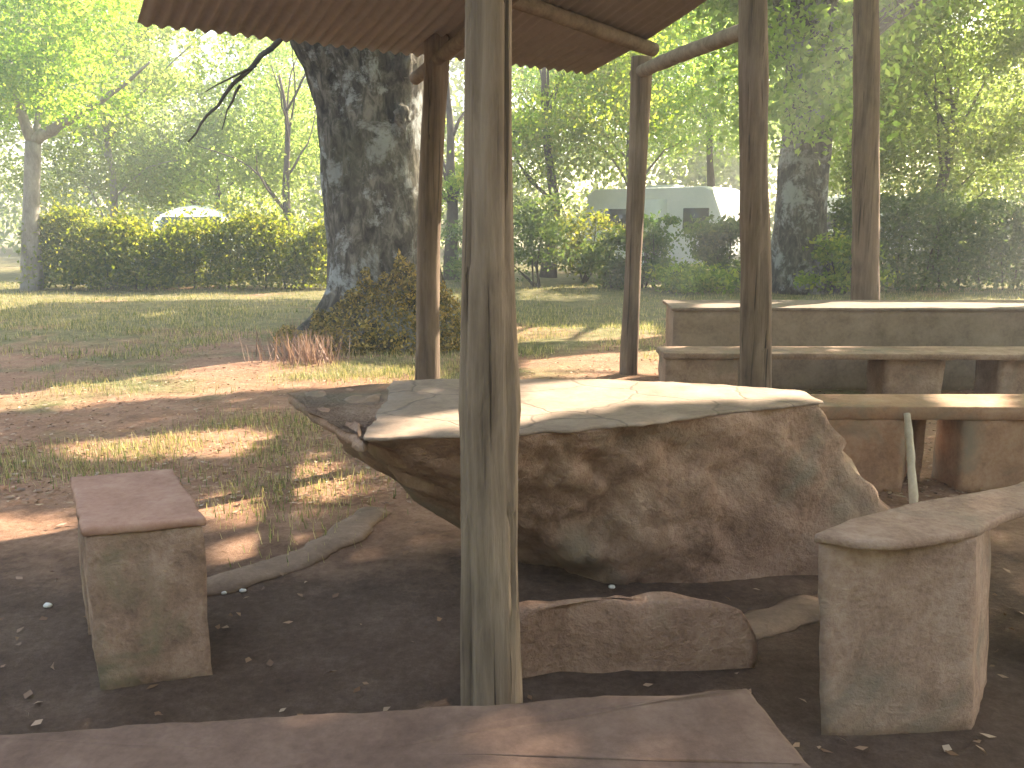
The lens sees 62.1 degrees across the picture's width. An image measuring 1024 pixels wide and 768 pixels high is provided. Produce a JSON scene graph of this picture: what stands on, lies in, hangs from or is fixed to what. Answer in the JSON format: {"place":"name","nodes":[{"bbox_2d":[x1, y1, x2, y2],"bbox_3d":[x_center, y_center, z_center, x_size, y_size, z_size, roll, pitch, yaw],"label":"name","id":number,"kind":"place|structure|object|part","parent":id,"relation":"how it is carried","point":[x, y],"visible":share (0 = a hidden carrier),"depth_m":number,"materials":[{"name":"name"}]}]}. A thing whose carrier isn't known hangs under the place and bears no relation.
{"place":"outdoors","nodes":[
{"label":"outdoors","id":0,"kind":"place"},
{"bbox_2d":[0,228,1023,767],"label":"ground","id":1,"kind":"structure","parent":0,"point":[394,600],"depth_m":3.73,"materials":[{"name":"soil"}]},
{"bbox_2d":[43,602,52,607],"bbox_3d":[-1.854,0.884,3.393,0.036,0.021,0.028,0,11,0],"label":"pebble","id":2,"kind":"object","parent":1,"relation":"on","point":[47,605],"visible":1,"depth_m":3.39,"materials":[{"name":"white stone"}]},
{"bbox_2d":[0,0,183,290],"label":"pale tree","id":3,"kind":"object","parent":1,"relation":"on","point":[29,58],"visible":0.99,"depth_m":18.77,"materials":[{"name":"green plant"}]},
{"bbox_2d":[0,0,279,272],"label":"broadleaf tree","id":4,"kind":"object","parent":1,"relation":"on","point":[108,177],"visible":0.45,"depth_m":25.58,"materials":[{"name":"green plant"}]},
{"bbox_2d":[70,469,212,690],"bbox_3d":[-1.334,0.677,3.047,0.368,0.589,0.732,-6,12,-29],"label":"block stool","id":5,"kind":"object","parent":1,"relation":"on","point":[142,559],"visible":0.98,"depth_m":2.78,"materials":[{"name":"stone"}]},
{"bbox_2d":[7,180,326,290],"bbox_3d":[-7.724,-3.495,20.141,7.307,2.591,3.289,0,11,0],"label":"hedge","id":6,"kind":"object","parent":1,"relation":"on","point":[109,257],"visible":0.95,"depth_m":19.89,"materials":[{"name":"green plant"}]},
{"bbox_2d":[52,26,319,222],"bbox_3d":[-9.784,-8.093,28.204,10.671,8.786,7.335,0,11,0],"label":"broadleaf tree","id":7,"kind":"object","parent":1,"relation":"on","point":[272,83],"visible":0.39,"depth_m":26.91,"materials":[{"name":"green plant"}]},
{"bbox_2d":[145,205,239,281],"bbox_3d":[-8.818,-3.950,23.677,2.218,2.059,5.250,-3,11,-16],"label":"parked car","id":8,"kind":"object","parent":1,"relation":"on","point":[177,212],"visible":0.15,"depth_m":23.07,"materials":[{"name":"paint"}]},
{"bbox_3d":[-9.860,-4.563,23.755,0.199,0.647,3.062,-3,11,-16],"label":"window","id":9,"kind":"part","parent":8,"relation":"part of","materials":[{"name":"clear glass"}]},
{"bbox_2d":[110,19,323,274],"bbox_3d":[-6.755,-7.699,24.145,8.366,9.500,7.250,0,11,0],"label":"broadleaf tree","id":10,"kind":"object","parent":1,"relation":"on","point":[286,168],"visible":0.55,"depth_m":24.51,"materials":[{"name":"green plant"}]},
{"bbox_2d":[239,315,353,369],"bbox_3d":[-2.405,-0.550,10.149,1.354,0.370,2.709,0,11,0],"label":"dry bracken","id":11,"kind":"object","parent":1,"relation":"on","point":[305,353],"visible":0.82,"depth_m":9.43,"materials":[{"name":"brown plant"}]},
{"bbox_2d":[207,506,389,595],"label":"kerb","id":12,"kind":"structure","parent":1,"relation":"on","point":[348,530],"depth_m":3.86,"materials":[{"name":"brown stone"}]},
{"bbox_2d":[187,38,460,355],"bbox_3d":[-0.164,-6.393,9.916,14.300,12.121,23.245,-3,11,-13],"label":"old tree","id":13,"kind":"object","parent":1,"relation":"on","point":[368,103],"visible":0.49,"depth_m":10.31,"materials":[{"name":"grey plant"}]},
{"bbox_2d":[0,689,810,767],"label":"slab bench","id":14,"kind":"object","parent":1,"relation":"on","point":[737,728],"visible":1,"depth_m":1.74,"materials":[{"name":"stone"}]},
{"bbox_2d":[137,0,706,705],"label":"picnic shelter","id":15,"kind":"object","parent":1,"relation":"on","point":[491,42],"visible":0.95,"depth_m":2.54,"materials":[{"name":"brown wood"}]},
{"bbox_2d":[440,217,540,281],"bbox_3d":[-0.660,-3.458,21.731,2.810,1.950,2.644,0,11,0],"label":"bush","id":16,"kind":"object","parent":1,"relation":"on","point":[457,263],"visible":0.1,"depth_m":21.63,"materials":[{"name":"green plant"}]},
{"bbox_2d":[441,58,576,279],"bbox_3d":[-1.406,-7.486,23.012,7.127,9.483,7.017,0,11,0],"label":"broadleaf tree","id":17,"kind":"object","parent":1,"relation":"on","point":[453,184],"visible":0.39,"depth_m":23.25,"materials":[{"name":"green plant"}]},
{"bbox_2d":[0,280,1023,566],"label":"grass","id":18,"kind":"structure","parent":1,"relation":"on","point":[132,444],"depth_m":9.37,"materials":[{"name":"green plant"}]},
{"bbox_2d":[0,0,1023,253],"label":"wood","id":19,"kind":"object","parent":1,"relation":"on","point":[724,168],"visible":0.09,"depth_m":47.78,"materials":[{"name":"green plant"}]},
{"bbox_2d":[0,290,1023,754],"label":"fallen leaves","id":20,"kind":"object","parent":1,"relation":"on","point":[270,662],"visible":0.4,"depth_m":5.59,"materials":[{"name":"brown plant"}]},
{"bbox_2d":[457,187,585,286],"bbox_3d":[0.261,-3.509,20.570,3.006,2.482,2.877,-3,11,-16],"label":"bush","id":21,"kind":"object","parent":1,"relation":"on","point":[533,227],"visible":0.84,"depth_m":20.44,"materials":[{"name":"green plant"}]},
{"bbox_2d":[445,16,707,277],"bbox_3d":[1.324,-7.842,24.035,8.206,9.823,7.326,-7,12,-32],"label":"broadleaf tree","id":22,"kind":"object","parent":1,"relation":"on","point":[576,117],"visible":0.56,"depth_m":23.96,"materials":[{"name":"green plant"}]},
{"bbox_2d":[542,204,625,282],"bbox_3d":[2.104,-3.643,22.303,2.841,2.096,2.080,-2,11,-12],"label":"bush","id":23,"kind":"object","parent":1,"relation":"on","point":[594,218],"visible":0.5,"depth_m":21.98,"materials":[{"name":"green plant"}]},
{"bbox_2d":[287,379,890,585],"bbox_3d":[0.459,0.463,3.668,2.965,0.800,1.233,0,11,0],"label":"stone table","id":24,"kind":"object","parent":1,"relation":"on","point":[623,482],"visible":0.9,"depth_m":3.52,"materials":[{"name":"brown stone"}]},
{"bbox_2d":[570,222,659,289],"bbox_3d":[2.386,-3.026,20.244,2.092,1.656,2.161,0,11,0],"label":"bush","id":25,"kind":"object","parent":1,"relation":"on","point":[612,240],"visible":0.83,"depth_m":19.98,"materials":[{"name":"green plant"}]},
{"bbox_2d":[519,591,757,677],"bbox_3d":[0.414,0.856,2.906,0.854,0.288,0.089,-1,11,-5],"label":"flat stone","id":26,"kind":"object","parent":1,"relation":"on","point":[659,631],"visible":0.91,"depth_m":2.88,"materials":[{"name":"brown stone"}]},
{"bbox_2d":[512,3,774,185],"bbox_3d":[3.723,-8.876,27.761,10.672,10.523,7.661,0,11,0],"label":"broadleaf tree","id":27,"kind":"object","parent":1,"relation":"on","point":[684,99],"visible":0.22,"depth_m":26.96,"materials":[{"name":"green plant"}]},
{"bbox_2d":[616,209,681,287],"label":"bush","id":28,"kind":"object","parent":1,"relation":"on","point":[660,241],"visible":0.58,"depth_m":20.05,"materials":[{"name":"green plant"}]},
{"bbox_2d":[584,185,739,273],"bbox_3d":[4.917,-4.357,24.325,5.459,2.620,2.184,8,13,36],"label":"caravan","id":29,"kind":"object","parent":1,"relation":"on","point":[682,202],"visible":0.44,"depth_m":23.37,"materials":[{"name":"white metal"}]},
{"bbox_2d":[598,209,625,229],"bbox_3d":[2.979,-4.716,24.396,1.200,0.600,0.035,8,13,36],"label":"window","id":30,"kind":"structure","parent":29,"relation":"in","point":[621,213],"depth_m":24.35,"materials":[{"name":"grey glass"}]},
{"bbox_2d":[645,199,666,258],"bbox_3d":[3.998,-4.305,23.693,0.650,1.650,0.035,8,13,36],"label":"door","id":31,"kind":"structure","parent":29,"relation":"in","point":[653,206],"depth_m":23.56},
{"bbox_2d":[683,208,708,229],"bbox_3d":[4.956,-4.442,22.932,0.750,0.600,0.035,8,13,36],"label":"window","id":32,"kind":"structure","parent":29,"relation":"in","point":[699,212],"depth_m":22.91,"materials":[{"name":"grey glass"}]},
{"bbox_2d":[583,4,788,264],"bbox_3d":[7.015,-9.684,29.979,10.726,11.238,7.482,-4,11,-20],"label":"broadleaf tree","id":33,"kind":"object","parent":1,"relation":"on","point":[710,175],"visible":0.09,"depth_m":29.31,"materials":[{"name":"green plant"}]},
{"bbox_2d":[643,254,740,294],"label":"bush","id":34,"kind":"object","parent":1,"relation":"on","point":[686,280],"visible":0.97,"depth_m":18.85,"materials":[{"name":"green plant"}]},
{"bbox_2d":[619,0,771,387],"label":"pole frame","id":35,"kind":"object","parent":1,"relation":"on","point":[748,32],"visible":0.95,"depth_m":5.93,"materials":[{"name":"brown wood"}]},
{"bbox_2d":[670,209,771,286],"bbox_3d":[5.037,-3.260,20.680,2.535,1.961,2.262,-5,12,-24],"label":"bush","id":36,"kind":"object","parent":1,"relation":"on","point":[716,238],"visible":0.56,"depth_m":20.37,"materials":[{"name":"green plant"}]},
{"bbox_2d":[744,595,819,640],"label":"kerb","id":37,"kind":"structure","parent":1,"relation":"on","point":[790,614],"depth_m":3.27,"materials":[{"name":"brown stone"}]},
{"bbox_2d":[656,346,1023,393],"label":"slab bench","id":38,"kind":"object","parent":1,"relation":"on","point":[913,369],"visible":0.81,"depth_m":7.07,"materials":[{"name":"concrete"}]},
{"bbox_2d":[662,300,1023,389],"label":"block table","id":39,"kind":"object","parent":1,"relation":"on","point":[872,323],"visible":0.68,"depth_m":7.78,"materials":[{"name":"concrete"}]},
{"bbox_2d":[664,0,1023,294],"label":"old tree","id":40,"kind":"object","parent":1,"relation":"on","point":[813,56],"visible":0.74,"depth_m":17.98,"materials":[{"name":"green plant"}]},
{"bbox_2d":[793,221,904,294],"bbox_3d":[7.351,-2.763,18.614,2.393,1.737,1.788,2,11,11],"label":"bush","id":41,"kind":"object","parent":1,"relation":"on","point":[841,277],"visible":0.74,"depth_m":18.55,"materials":[{"name":"green plant"}]},
{"bbox_2d":[697,0,1020,269],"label":"broadleaf tree","id":42,"kind":"object","parent":1,"relation":"on","point":[953,81],"visible":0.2,"depth_m":22.92,"materials":[{"name":"green plant"}]},
{"bbox_2d":[851,0,879,299],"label":"log post","id":43,"kind":"object","parent":1,"relation":"on","point":[865,272],"visible":0.84,"depth_m":8.57,"materials":[{"name":"brown wood"}]},
{"bbox_2d":[827,195,923,262],"bbox_3d":[13.526,-5.893,32.538,5.459,2.620,2.184,-1,11,-8],"label":"caravan","id":44,"kind":"object","parent":1,"relation":"on","point":[830,199],"visible":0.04,"depth_m":31.16,"materials":[{"name":"white metal"}]},
{"bbox_2d":[827,212,844,228],"bbox_3d":[12.060,-5.993,31.223,1.200,0.600,0.035,-1,11,-8],"label":"window","id":45,"kind":"structure","parent":44,"relation":"in","point":[828,223],"depth_m":31.17,"materials":[{"name":"grey glass"}]},
{"bbox_2d":[904,413,918,503],"bbox_3d":[2.166,0.440,4.611,0.051,0.509,0.392,2,11,12],"label":"wooden stake","id":46,"kind":"object","parent":1,"relation":"on","point":[911,471],"visible":0.82,"depth_m":4.61,"materials":[{"name":"brown wood"}]},
{"bbox_2d":[809,394,1023,491],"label":"slab bench","id":47,"kind":"object","parent":1,"relation":"on","point":[979,441],"visible":0.73,"depth_m":4.82,"materials":[{"name":"beige concrete"}]},
{"bbox_2d":[814,481,1023,735],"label":"slab bench","id":48,"kind":"object","parent":1,"relation":"on","point":[903,595],"visible":0.97,"depth_m":2.50,"materials":[{"name":"stone"}]},
{"bbox_2d":[827,162,1023,294],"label":"hedge","id":49,"kind":"object","parent":1,"relation":"on","point":[980,244],"visible":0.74,"depth_m":19.32,"materials":[{"name":"green plant"}]},
{"bbox_2d":[828,0,1023,273],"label":"broadleaf tree","id":50,"kind":"object","parent":1,"relation":"on","point":[1008,50],"visible":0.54,"depth_m":21.54,"materials":[{"name":"green plant"}]},
{"bbox_2d":[913,1,1023,221],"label":"broadleaf tree","id":51,"kind":"object","parent":1,"relation":"on","point":[1011,162],"visible":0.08,"depth_m":29.73,"materials":[{"name":"green plant"}]},
{"bbox_2d":[0,0,1023,227],"label":"sky","id":52,"kind":"structure","parent":0,"point":[210,33],"materials":[{"name":"white"}]}
]}

